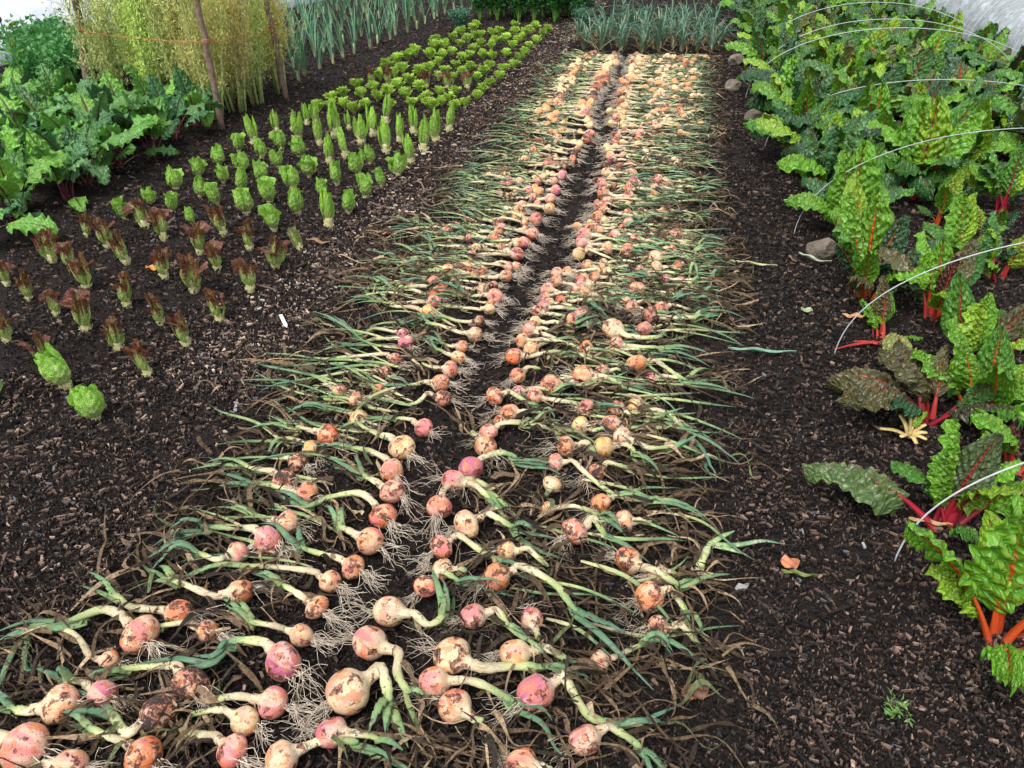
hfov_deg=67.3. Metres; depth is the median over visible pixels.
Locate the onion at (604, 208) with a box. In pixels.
[580,203,667,218]
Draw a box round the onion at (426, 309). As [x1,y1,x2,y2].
[364,291,440,321]
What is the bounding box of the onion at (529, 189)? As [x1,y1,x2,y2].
[489,185,539,195]
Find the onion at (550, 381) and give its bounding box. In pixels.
[525,369,629,395]
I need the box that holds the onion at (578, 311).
[552,307,644,340]
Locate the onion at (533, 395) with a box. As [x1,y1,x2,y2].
[510,386,626,414]
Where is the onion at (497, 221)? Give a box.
[458,208,518,233]
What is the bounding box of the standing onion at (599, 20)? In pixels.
[578,0,620,36]
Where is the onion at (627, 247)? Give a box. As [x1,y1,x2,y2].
[613,243,690,259]
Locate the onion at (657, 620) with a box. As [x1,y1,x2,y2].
[613,614,699,645]
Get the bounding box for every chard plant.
[717,0,736,12]
[725,24,811,81]
[727,0,779,10]
[729,0,759,31]
[734,0,774,17]
[737,1,777,28]
[737,8,794,41]
[737,50,806,96]
[738,10,765,42]
[738,26,815,75]
[743,95,844,147]
[744,19,791,58]
[744,21,793,32]
[744,54,830,111]
[747,61,832,112]
[752,62,830,116]
[756,110,881,164]
[765,0,811,21]
[766,1,818,23]
[766,22,813,51]
[770,0,817,29]
[772,70,864,120]
[776,113,902,189]
[783,5,816,30]
[784,140,914,238]
[787,32,860,68]
[788,21,844,44]
[795,15,846,41]
[801,59,891,83]
[802,418,1023,544]
[806,26,829,45]
[808,0,857,11]
[812,33,871,77]
[815,5,859,28]
[815,12,889,42]
[816,0,839,21]
[820,36,892,81]
[823,339,1014,425]
[826,81,890,138]
[830,67,903,112]
[832,171,944,300]
[833,4,865,26]
[834,21,892,50]
[835,12,876,32]
[836,0,878,15]
[839,0,894,20]
[841,0,879,10]
[844,26,870,38]
[848,63,910,95]
[851,94,931,173]
[854,1,900,24]
[857,13,906,28]
[859,275,922,351]
[864,44,915,65]
[865,127,969,201]
[866,0,898,17]
[866,96,987,200]
[873,38,887,66]
[876,44,922,65]
[878,231,987,320]
[880,47,952,117]
[881,13,936,34]
[888,15,957,48]
[888,20,914,39]
[890,0,927,17]
[892,54,963,122]
[894,0,935,24]
[894,32,958,46]
[895,46,975,72]
[896,75,994,125]
[896,78,965,121]
[901,6,954,28]
[904,491,1023,696]
[909,316,1023,429]
[912,25,974,62]
[915,6,960,42]
[917,169,973,225]
[922,193,1006,265]
[931,69,1021,111]
[932,48,1006,80]
[934,60,995,93]
[937,159,994,196]
[940,272,1023,355]
[946,35,1016,69]
[947,11,969,43]
[951,21,1005,49]
[954,211,1023,282]
[962,98,1016,175]
[963,27,1009,54]
[968,58,1017,97]
[968,144,1023,214]
[970,400,1023,480]
[971,146,999,176]
[973,44,1023,98]
[976,205,1019,236]
[978,85,1005,140]
[991,79,1023,131]
[995,60,1023,102]
[995,101,1023,146]
[995,308,1023,351]
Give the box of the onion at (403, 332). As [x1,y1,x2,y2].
[313,311,423,342]
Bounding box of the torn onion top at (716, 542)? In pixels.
[694,530,782,575]
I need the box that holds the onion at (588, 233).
[555,228,627,243]
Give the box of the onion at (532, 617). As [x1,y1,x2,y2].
[506,589,542,640]
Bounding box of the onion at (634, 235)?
[624,233,724,255]
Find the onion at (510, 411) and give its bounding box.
[478,402,564,427]
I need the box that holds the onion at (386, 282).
[371,276,455,292]
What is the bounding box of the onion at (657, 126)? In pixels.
[648,124,692,132]
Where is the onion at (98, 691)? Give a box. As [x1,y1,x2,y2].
[36,665,142,723]
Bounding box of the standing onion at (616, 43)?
[596,14,635,46]
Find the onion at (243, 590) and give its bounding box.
[144,565,294,604]
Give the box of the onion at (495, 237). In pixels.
[447,224,507,243]
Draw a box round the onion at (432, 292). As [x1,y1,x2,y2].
[393,283,449,299]
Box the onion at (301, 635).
[222,598,343,673]
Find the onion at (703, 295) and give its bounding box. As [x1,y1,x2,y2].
[660,293,715,304]
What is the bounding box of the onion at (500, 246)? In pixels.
[446,243,519,252]
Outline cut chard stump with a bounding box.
[879,411,927,443]
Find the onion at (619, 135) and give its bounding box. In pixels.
[606,133,661,142]
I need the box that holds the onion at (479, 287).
[400,277,503,294]
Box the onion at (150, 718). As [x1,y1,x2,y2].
[63,680,218,738]
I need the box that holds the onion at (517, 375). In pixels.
[492,365,540,388]
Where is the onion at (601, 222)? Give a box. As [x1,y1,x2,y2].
[593,215,653,227]
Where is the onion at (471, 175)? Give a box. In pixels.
[447,171,511,181]
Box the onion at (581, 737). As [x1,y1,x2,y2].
[542,722,665,767]
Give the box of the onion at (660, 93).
[647,91,687,97]
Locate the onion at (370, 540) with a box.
[324,502,414,570]
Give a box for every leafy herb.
[0,16,75,64]
[0,24,75,63]
[0,27,89,81]
[4,8,85,36]
[41,33,128,84]
[51,12,110,38]
[57,21,129,76]
[445,6,471,26]
[570,5,597,25]
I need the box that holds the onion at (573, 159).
[525,154,589,165]
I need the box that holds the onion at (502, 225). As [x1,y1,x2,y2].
[441,221,511,232]
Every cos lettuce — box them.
[243,113,257,144]
[269,108,278,130]
[289,109,295,131]
[290,111,302,137]
[301,102,310,125]
[308,103,318,121]
[312,117,322,145]
[319,187,334,228]
[323,131,333,164]
[327,101,339,138]
[337,126,349,158]
[344,110,351,129]
[353,114,369,144]
[365,102,376,136]
[377,116,390,154]
[382,93,390,123]
[396,112,403,143]
[401,132,415,164]
[408,104,417,134]
[418,114,428,151]
[423,107,439,142]
[445,103,454,131]
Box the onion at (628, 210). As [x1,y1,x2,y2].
[611,208,684,216]
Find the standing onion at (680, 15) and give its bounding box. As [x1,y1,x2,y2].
[653,3,695,28]
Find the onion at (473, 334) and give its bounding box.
[392,313,504,347]
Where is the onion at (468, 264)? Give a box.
[385,257,478,276]
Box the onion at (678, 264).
[673,262,717,271]
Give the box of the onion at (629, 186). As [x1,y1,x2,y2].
[613,182,685,196]
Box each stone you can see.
[724,79,740,91]
[728,53,744,65]
[744,109,762,120]
[805,238,836,259]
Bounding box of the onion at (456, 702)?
[405,677,483,723]
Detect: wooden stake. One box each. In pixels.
[72,0,90,97]
[194,0,224,129]
[264,0,288,99]
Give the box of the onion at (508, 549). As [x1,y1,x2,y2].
[462,539,548,566]
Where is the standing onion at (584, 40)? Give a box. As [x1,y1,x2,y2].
[555,21,607,51]
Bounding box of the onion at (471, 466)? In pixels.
[446,449,559,502]
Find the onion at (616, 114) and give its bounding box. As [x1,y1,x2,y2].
[601,113,662,121]
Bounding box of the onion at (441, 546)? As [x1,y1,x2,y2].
[405,532,553,588]
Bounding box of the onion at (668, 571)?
[622,566,676,586]
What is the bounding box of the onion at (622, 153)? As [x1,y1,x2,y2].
[618,151,672,164]
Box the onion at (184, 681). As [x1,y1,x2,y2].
[83,660,250,727]
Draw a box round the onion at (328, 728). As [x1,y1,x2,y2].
[281,714,402,754]
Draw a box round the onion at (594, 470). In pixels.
[563,460,666,499]
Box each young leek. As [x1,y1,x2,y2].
[276,17,307,56]
[279,2,292,31]
[282,30,298,67]
[283,0,295,24]
[285,11,304,49]
[285,34,302,81]
[289,16,324,75]
[292,5,311,38]
[294,0,300,12]
[294,0,305,21]
[296,5,319,56]
[297,1,324,39]
[299,0,312,27]
[307,0,325,27]
[307,12,326,51]
[308,27,327,68]
[309,8,333,37]
[311,0,320,16]
[313,3,335,46]
[315,1,338,31]
[318,0,325,13]
[319,13,343,57]
[319,22,340,64]
[321,0,336,22]
[330,8,344,43]
[337,0,348,29]
[338,0,346,19]
[341,8,361,53]
[344,10,356,40]
[346,0,354,14]
[346,0,362,25]
[346,5,362,36]
[357,3,379,48]
[361,0,373,17]
[365,0,381,31]
[368,6,386,43]
[370,0,383,18]
[372,8,395,39]
[377,0,398,34]
[379,1,393,27]
[387,0,399,20]
[397,0,408,19]
[401,0,414,32]
[408,0,423,28]
[416,2,430,23]
[428,0,435,18]
[434,0,439,16]
[441,0,453,13]
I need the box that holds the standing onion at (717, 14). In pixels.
[710,0,732,21]
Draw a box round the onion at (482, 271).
[457,261,494,280]
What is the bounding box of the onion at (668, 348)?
[592,336,709,365]
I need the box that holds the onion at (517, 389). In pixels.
[499,382,580,398]
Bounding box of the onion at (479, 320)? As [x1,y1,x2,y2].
[391,313,500,329]
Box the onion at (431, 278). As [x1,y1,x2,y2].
[388,262,453,287]
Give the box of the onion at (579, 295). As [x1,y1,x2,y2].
[552,293,647,303]
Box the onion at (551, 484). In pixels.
[538,468,570,495]
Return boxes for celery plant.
[468,0,491,20]
[486,0,509,20]
[486,1,492,16]
[501,0,507,17]
[504,0,516,18]
[506,0,529,21]
[521,0,546,20]
[540,0,545,17]
[544,0,569,23]
[556,0,569,18]
[564,0,570,15]
[570,0,592,9]
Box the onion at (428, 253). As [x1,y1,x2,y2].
[415,251,482,261]
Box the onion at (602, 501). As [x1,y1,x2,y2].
[569,493,707,529]
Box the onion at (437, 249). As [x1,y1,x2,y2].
[433,241,494,262]
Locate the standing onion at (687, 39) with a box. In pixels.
[665,12,707,48]
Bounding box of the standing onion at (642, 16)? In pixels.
[630,0,652,20]
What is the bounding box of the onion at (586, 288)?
[570,285,646,304]
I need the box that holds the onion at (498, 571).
[451,562,652,688]
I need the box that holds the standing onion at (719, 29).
[706,17,739,41]
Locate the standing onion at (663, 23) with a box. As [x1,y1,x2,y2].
[634,6,693,38]
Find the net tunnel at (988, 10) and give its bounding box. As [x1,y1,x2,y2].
[910,0,1023,55]
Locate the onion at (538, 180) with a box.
[480,177,550,184]
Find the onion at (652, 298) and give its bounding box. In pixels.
[596,290,707,302]
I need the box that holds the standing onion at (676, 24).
[657,9,692,43]
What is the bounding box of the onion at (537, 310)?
[517,305,599,326]
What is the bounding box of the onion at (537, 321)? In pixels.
[507,313,604,328]
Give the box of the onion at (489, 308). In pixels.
[418,300,508,317]
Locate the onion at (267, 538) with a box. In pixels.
[143,517,314,583]
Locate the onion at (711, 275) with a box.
[670,269,718,283]
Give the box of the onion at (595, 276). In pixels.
[589,272,659,281]
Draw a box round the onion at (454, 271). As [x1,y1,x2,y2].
[385,269,487,275]
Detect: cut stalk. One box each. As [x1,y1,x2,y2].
[834,340,874,349]
[844,341,880,347]
[853,340,877,344]
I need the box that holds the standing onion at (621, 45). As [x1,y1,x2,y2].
[598,18,647,51]
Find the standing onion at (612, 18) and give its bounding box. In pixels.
[593,0,639,35]
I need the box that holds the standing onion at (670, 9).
[659,0,685,22]
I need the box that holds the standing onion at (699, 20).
[677,6,716,27]
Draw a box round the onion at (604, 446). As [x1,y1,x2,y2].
[571,437,659,472]
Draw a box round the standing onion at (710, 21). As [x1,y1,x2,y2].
[690,13,721,34]
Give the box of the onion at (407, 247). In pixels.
[391,243,448,256]
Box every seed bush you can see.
[41,0,131,90]
[95,0,144,84]
[102,0,177,84]
[108,0,169,84]
[130,0,207,117]
[143,0,234,119]
[154,0,211,89]
[185,0,265,112]
[201,0,242,101]
[211,0,281,105]
[233,0,261,90]
[241,0,306,94]
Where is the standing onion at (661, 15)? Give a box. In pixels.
[650,1,677,22]
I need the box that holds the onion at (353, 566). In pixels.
[261,522,391,592]
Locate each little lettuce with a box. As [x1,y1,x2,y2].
[34,342,73,390]
[66,383,104,421]
[109,196,127,219]
[140,186,156,205]
[163,191,177,211]
[165,164,183,189]
[184,206,195,223]
[188,156,207,175]
[193,175,205,198]
[203,182,219,205]
[210,143,224,164]
[213,164,228,183]
[229,151,248,170]
[230,132,245,151]
[232,186,253,215]
[235,166,247,187]
[252,158,267,177]
[253,136,266,158]
[255,176,275,202]
[258,203,280,231]
[268,129,285,150]
[269,146,282,168]
[279,164,299,188]
[288,135,305,157]
[288,185,303,214]
[296,154,317,177]
[316,176,327,193]
[329,160,340,185]
[342,188,356,213]
[348,149,363,173]
[355,172,372,197]
[358,144,374,163]
[372,166,385,187]
[385,150,409,175]
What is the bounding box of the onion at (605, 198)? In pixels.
[589,194,689,205]
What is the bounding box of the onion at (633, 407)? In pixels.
[606,397,737,478]
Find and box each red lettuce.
[0,260,15,286]
[0,310,12,344]
[12,267,32,301]
[18,330,50,356]
[31,228,57,263]
[38,289,60,317]
[53,241,73,270]
[59,288,92,331]
[65,251,93,290]
[78,211,91,236]
[90,217,114,248]
[101,315,124,350]
[107,228,130,265]
[112,271,131,308]
[121,338,152,376]
[122,197,149,229]
[143,208,169,241]
[144,293,165,325]
[149,246,171,279]
[164,310,190,348]
[176,252,207,293]
[181,221,210,255]
[199,287,224,323]
[203,204,227,236]
[205,239,222,271]
[230,257,258,292]
[234,217,253,250]
[254,233,290,268]
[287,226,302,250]
[365,65,374,80]
[381,65,392,84]
[416,69,431,88]
[438,71,451,88]
[460,70,475,88]
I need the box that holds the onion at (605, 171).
[590,168,661,178]
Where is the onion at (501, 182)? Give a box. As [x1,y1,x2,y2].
[462,180,506,185]
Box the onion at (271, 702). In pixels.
[218,685,324,741]
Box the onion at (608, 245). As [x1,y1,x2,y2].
[594,241,685,255]
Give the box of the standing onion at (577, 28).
[553,16,594,43]
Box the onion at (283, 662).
[138,636,326,718]
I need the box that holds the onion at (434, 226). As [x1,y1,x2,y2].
[385,216,453,230]
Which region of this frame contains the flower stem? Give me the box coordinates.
[0,17,32,79]
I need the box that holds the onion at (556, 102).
[510,100,569,106]
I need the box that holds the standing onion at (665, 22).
[644,2,683,38]
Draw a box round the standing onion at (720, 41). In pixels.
[695,6,746,49]
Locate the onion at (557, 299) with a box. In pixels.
[554,283,652,302]
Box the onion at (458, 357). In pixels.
[419,335,483,368]
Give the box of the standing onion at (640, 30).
[623,18,655,52]
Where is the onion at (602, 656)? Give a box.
[568,630,708,682]
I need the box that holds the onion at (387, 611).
[342,569,455,627]
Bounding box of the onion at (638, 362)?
[607,355,733,392]
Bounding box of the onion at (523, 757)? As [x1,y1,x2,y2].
[476,731,552,767]
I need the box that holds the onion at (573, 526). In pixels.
[542,515,649,570]
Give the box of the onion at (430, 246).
[401,242,479,261]
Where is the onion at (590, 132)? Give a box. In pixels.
[551,126,603,139]
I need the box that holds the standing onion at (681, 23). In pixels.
[668,13,691,31]
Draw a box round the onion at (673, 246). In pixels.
[665,245,714,252]
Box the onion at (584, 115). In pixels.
[556,113,599,121]
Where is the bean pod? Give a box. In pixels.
[781,569,816,576]
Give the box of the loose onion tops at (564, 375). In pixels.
[178,49,755,654]
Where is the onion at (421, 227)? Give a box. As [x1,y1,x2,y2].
[392,224,454,236]
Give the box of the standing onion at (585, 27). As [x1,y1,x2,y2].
[562,11,613,46]
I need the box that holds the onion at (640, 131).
[624,128,684,138]
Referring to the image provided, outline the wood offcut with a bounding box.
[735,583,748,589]
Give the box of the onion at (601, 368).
[594,365,620,374]
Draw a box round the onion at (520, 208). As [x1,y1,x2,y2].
[466,204,531,213]
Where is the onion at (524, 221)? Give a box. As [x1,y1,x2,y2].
[465,209,540,227]
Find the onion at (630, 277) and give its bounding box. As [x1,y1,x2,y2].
[618,275,694,289]
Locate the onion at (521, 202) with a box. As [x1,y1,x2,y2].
[479,200,528,208]
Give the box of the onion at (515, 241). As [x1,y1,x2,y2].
[454,238,535,252]
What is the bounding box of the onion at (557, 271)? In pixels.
[535,267,649,283]
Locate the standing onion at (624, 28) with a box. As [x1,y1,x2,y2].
[605,11,643,46]
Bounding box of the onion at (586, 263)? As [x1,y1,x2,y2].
[567,259,655,281]
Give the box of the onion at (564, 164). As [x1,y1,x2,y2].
[539,157,580,174]
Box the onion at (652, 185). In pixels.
[650,182,682,190]
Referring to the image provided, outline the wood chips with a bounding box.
[0,0,1023,767]
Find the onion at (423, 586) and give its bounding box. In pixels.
[400,568,513,625]
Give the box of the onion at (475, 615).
[419,603,549,662]
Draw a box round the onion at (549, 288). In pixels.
[526,283,600,309]
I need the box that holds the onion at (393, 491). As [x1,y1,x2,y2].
[326,454,424,525]
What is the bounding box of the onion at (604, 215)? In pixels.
[576,211,641,219]
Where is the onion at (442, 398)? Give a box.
[371,390,475,408]
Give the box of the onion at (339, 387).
[313,383,345,395]
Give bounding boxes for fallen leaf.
[145,265,156,270]
[305,238,329,243]
[681,683,708,699]
[781,555,799,568]
[842,312,863,317]
[908,517,952,525]
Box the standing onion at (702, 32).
[669,15,731,45]
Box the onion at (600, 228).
[593,220,640,233]
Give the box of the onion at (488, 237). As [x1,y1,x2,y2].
[430,230,507,242]
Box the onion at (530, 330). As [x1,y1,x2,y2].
[509,323,611,358]
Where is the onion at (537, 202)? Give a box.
[477,200,543,209]
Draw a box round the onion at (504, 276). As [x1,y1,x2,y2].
[454,269,533,286]
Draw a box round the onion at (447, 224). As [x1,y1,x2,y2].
[410,218,472,229]
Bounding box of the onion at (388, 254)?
[370,250,420,257]
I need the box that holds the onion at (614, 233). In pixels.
[604,228,671,249]
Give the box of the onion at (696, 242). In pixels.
[644,235,724,243]
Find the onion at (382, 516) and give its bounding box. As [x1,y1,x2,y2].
[275,489,428,547]
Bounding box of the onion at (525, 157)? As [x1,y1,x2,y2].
[484,155,532,160]
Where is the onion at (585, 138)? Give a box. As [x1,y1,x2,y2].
[546,134,601,144]
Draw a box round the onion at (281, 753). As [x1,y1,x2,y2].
[243,736,408,767]
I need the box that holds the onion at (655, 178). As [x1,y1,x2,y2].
[640,174,711,190]
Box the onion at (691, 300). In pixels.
[644,286,729,308]
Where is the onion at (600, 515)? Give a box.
[527,494,626,536]
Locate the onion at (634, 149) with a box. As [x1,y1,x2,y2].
[625,146,685,155]
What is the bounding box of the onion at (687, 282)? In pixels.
[657,275,709,283]
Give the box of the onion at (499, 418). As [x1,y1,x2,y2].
[477,414,594,465]
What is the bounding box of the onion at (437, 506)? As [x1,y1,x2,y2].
[410,476,518,548]
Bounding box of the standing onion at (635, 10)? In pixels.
[628,3,646,22]
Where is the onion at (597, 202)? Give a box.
[582,199,635,208]
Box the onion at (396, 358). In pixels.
[269,352,417,371]
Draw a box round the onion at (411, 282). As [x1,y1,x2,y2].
[361,279,421,290]
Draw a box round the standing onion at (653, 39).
[634,19,672,49]
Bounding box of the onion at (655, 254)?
[645,250,697,283]
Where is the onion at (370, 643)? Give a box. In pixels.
[315,616,427,749]
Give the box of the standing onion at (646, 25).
[631,16,657,36]
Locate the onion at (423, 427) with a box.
[364,415,451,443]
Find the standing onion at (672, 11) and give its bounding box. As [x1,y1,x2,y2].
[656,0,687,21]
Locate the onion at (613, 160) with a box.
[600,156,644,166]
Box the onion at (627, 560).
[587,541,728,591]
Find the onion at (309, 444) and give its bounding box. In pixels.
[266,436,329,468]
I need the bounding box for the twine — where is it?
[75,25,274,43]
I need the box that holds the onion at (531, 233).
[504,227,555,244]
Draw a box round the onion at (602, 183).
[591,181,649,188]
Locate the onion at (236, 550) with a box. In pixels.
[136,533,261,574]
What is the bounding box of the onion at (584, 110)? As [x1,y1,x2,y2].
[550,108,598,117]
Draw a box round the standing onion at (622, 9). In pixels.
[595,0,637,22]
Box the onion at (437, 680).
[376,663,561,753]
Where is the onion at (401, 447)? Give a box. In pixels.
[331,420,433,472]
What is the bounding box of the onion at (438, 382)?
[369,374,472,393]
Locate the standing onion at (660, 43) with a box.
[630,4,689,51]
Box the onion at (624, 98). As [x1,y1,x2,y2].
[612,96,646,104]
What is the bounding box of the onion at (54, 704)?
[0,683,129,728]
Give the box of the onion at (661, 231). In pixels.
[634,226,699,234]
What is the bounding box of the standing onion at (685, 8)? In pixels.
[675,0,692,18]
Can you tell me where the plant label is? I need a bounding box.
[279,314,286,326]
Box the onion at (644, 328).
[632,321,661,335]
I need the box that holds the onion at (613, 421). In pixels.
[586,415,639,433]
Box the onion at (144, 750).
[69,712,177,767]
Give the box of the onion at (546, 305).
[526,300,602,317]
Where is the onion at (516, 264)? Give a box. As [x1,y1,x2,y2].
[475,260,529,271]
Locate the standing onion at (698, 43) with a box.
[684,17,717,53]
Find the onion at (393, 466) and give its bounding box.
[314,442,430,512]
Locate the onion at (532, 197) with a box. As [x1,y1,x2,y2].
[467,193,543,203]
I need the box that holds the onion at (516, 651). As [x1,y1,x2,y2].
[463,632,570,678]
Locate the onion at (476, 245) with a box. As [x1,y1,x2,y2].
[412,232,487,252]
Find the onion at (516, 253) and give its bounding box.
[447,247,539,260]
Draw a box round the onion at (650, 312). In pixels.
[623,306,718,323]
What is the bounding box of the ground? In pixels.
[0,0,1023,767]
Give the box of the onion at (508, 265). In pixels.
[428,254,524,272]
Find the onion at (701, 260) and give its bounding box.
[662,251,736,265]
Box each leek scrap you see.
[728,347,796,352]
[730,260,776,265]
[799,252,831,261]
[801,306,812,312]
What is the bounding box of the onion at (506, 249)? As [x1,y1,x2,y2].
[459,244,510,257]
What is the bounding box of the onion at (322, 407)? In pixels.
[283,401,383,427]
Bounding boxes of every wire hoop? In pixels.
[745,27,1018,97]
[750,2,982,66]
[754,19,1008,83]
[765,79,1023,145]
[793,128,1023,236]
[833,242,1023,355]
[894,462,1023,561]
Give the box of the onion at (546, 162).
[491,160,562,169]
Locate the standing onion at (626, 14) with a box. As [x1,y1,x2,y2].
[611,1,633,20]
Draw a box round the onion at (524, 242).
[475,236,543,253]
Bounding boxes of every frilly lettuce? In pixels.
[310,99,324,111]
[323,90,337,99]
[324,98,335,107]
[337,85,349,96]
[337,96,350,109]
[347,100,360,113]
[349,78,363,87]
[354,86,366,98]
[358,97,371,108]
[365,80,378,90]
[371,89,383,100]
[374,66,382,80]
[380,57,393,67]
[380,84,395,94]
[383,98,396,108]
[390,65,399,77]
[390,76,405,88]
[391,52,403,62]
[394,61,408,72]
[398,86,411,99]
[401,47,413,61]
[402,72,416,85]
[405,96,417,106]
[409,43,421,56]
[412,64,426,75]
[412,79,428,91]
[417,90,428,100]
[421,61,434,73]
[421,96,434,108]
[422,47,435,58]
[425,98,439,110]
[428,34,440,39]
[428,38,440,50]
[433,56,442,65]
[434,70,441,80]
[434,85,444,95]
[436,48,447,58]
[436,95,446,106]
[437,39,444,49]
[438,65,451,71]
[441,38,449,46]
[443,91,455,101]
[446,46,456,55]
[447,98,460,109]
[448,30,457,41]
[448,85,461,94]
[449,72,457,83]
[450,59,460,68]
[454,25,465,34]
[455,39,464,48]
[456,51,468,61]
[456,65,467,74]
[459,95,470,106]
[462,32,473,43]
[464,60,477,70]
[465,49,474,58]
[468,22,477,29]
[468,43,479,51]
[470,30,479,39]
[471,89,482,98]
[472,19,481,29]
[472,71,482,80]
[476,38,485,46]
[477,30,485,37]
[477,48,488,58]
[477,82,488,92]
[478,64,489,74]
[484,60,495,68]
[484,76,495,86]
[487,27,497,35]
[487,40,495,49]
[488,49,496,59]
[490,34,499,44]
[493,70,504,79]
[495,26,504,34]
[497,63,510,72]
[498,32,511,41]
[501,47,511,57]
[507,40,517,48]
[508,59,520,67]
[509,26,519,34]
[510,20,520,26]
[513,35,521,42]
[514,52,524,60]
[517,31,525,41]
[519,46,528,55]
[520,27,529,34]
[524,24,534,33]
[524,41,534,49]
[530,20,541,29]
[532,34,541,43]
[539,28,546,36]
[543,24,553,32]
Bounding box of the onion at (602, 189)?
[575,185,655,201]
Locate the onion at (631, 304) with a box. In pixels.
[610,301,683,327]
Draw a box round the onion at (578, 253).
[559,247,622,264]
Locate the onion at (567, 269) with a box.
[546,266,633,277]
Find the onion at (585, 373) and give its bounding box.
[547,365,653,393]
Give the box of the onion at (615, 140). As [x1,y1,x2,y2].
[596,137,649,145]
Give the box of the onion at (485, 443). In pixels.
[470,430,509,474]
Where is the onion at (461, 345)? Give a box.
[418,330,479,352]
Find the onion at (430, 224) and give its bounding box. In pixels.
[405,222,459,230]
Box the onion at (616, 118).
[600,115,660,124]
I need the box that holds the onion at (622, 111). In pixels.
[606,109,649,116]
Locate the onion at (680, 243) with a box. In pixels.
[657,237,724,246]
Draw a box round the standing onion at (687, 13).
[672,0,705,29]
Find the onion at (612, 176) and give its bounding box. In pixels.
[603,174,653,183]
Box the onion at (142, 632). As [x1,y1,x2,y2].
[0,605,196,698]
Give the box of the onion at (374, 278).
[342,275,423,289]
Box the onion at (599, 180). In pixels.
[587,178,648,194]
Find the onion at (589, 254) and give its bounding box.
[569,245,649,256]
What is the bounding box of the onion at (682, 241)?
[662,237,734,250]
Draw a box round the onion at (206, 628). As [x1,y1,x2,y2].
[160,619,243,642]
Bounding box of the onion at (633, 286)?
[612,278,708,308]
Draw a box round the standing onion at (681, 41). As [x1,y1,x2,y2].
[668,15,702,53]
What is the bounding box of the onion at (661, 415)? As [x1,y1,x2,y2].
[588,408,697,427]
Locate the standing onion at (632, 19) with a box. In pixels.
[623,1,657,33]
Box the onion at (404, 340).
[326,335,430,361]
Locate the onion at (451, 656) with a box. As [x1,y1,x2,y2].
[399,623,590,688]
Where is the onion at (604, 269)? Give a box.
[585,264,683,275]
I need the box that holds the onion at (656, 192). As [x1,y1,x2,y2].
[637,190,711,203]
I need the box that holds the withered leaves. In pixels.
[0,48,806,767]
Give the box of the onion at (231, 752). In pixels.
[179,727,264,767]
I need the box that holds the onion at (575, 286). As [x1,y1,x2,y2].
[562,275,656,291]
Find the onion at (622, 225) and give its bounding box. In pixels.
[615,224,660,238]
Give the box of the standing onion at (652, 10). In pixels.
[636,0,665,23]
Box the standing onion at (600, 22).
[580,10,630,34]
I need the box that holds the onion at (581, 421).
[547,416,603,437]
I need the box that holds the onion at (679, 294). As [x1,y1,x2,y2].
[604,286,701,308]
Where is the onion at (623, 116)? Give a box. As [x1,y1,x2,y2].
[606,114,653,121]
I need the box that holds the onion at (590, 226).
[572,214,655,231]
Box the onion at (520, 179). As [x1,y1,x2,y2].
[466,168,541,184]
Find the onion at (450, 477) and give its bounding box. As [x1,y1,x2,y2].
[413,460,512,514]
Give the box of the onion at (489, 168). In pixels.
[474,166,513,170]
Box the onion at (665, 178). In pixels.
[662,177,709,184]
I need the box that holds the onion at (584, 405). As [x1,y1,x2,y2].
[558,399,606,417]
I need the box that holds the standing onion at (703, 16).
[685,0,732,27]
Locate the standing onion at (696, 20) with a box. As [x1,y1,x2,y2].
[686,3,721,30]
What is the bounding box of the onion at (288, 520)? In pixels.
[219,504,321,543]
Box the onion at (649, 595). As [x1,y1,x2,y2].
[603,580,704,650]
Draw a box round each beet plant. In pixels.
[0,87,69,122]
[0,93,74,135]
[0,118,32,212]
[0,128,22,154]
[0,149,67,221]
[0,208,58,235]
[1,67,42,94]
[5,78,72,118]
[5,85,74,120]
[12,120,110,181]
[19,62,78,115]
[22,79,41,121]
[26,122,135,192]
[26,131,88,211]
[29,74,97,116]
[39,108,123,142]
[52,105,179,168]
[61,90,146,144]
[86,71,148,144]
[100,90,180,150]
[123,63,185,124]
[131,74,223,140]
[163,66,226,126]
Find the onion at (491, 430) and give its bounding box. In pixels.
[458,409,555,448]
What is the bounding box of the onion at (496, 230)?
[454,227,519,237]
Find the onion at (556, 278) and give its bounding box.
[539,274,609,291]
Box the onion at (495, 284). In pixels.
[419,267,509,288]
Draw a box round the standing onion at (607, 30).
[574,10,624,47]
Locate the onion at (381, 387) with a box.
[359,383,401,397]
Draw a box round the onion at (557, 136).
[508,134,567,140]
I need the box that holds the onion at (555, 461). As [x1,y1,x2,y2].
[529,453,675,505]
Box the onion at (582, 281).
[568,279,629,288]
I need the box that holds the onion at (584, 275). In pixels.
[561,272,666,296]
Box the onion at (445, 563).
[398,558,467,579]
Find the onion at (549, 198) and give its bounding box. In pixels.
[504,191,567,204]
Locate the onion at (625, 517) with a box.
[593,510,651,534]
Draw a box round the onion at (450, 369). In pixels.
[421,360,480,381]
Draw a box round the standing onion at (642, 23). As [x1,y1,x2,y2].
[629,11,656,29]
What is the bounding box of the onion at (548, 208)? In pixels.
[487,202,564,214]
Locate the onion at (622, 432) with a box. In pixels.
[585,423,700,452]
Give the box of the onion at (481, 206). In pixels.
[445,197,536,214]
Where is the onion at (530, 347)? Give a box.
[507,336,582,365]
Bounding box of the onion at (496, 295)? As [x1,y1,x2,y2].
[432,281,519,308]
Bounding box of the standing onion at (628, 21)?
[615,2,644,35]
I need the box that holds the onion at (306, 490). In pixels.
[208,456,342,508]
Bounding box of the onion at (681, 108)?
[664,105,704,114]
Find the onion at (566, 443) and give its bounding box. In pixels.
[523,435,595,457]
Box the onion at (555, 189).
[508,180,576,196]
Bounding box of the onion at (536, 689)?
[472,670,677,735]
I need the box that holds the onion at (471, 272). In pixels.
[426,256,483,279]
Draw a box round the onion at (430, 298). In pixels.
[350,295,463,309]

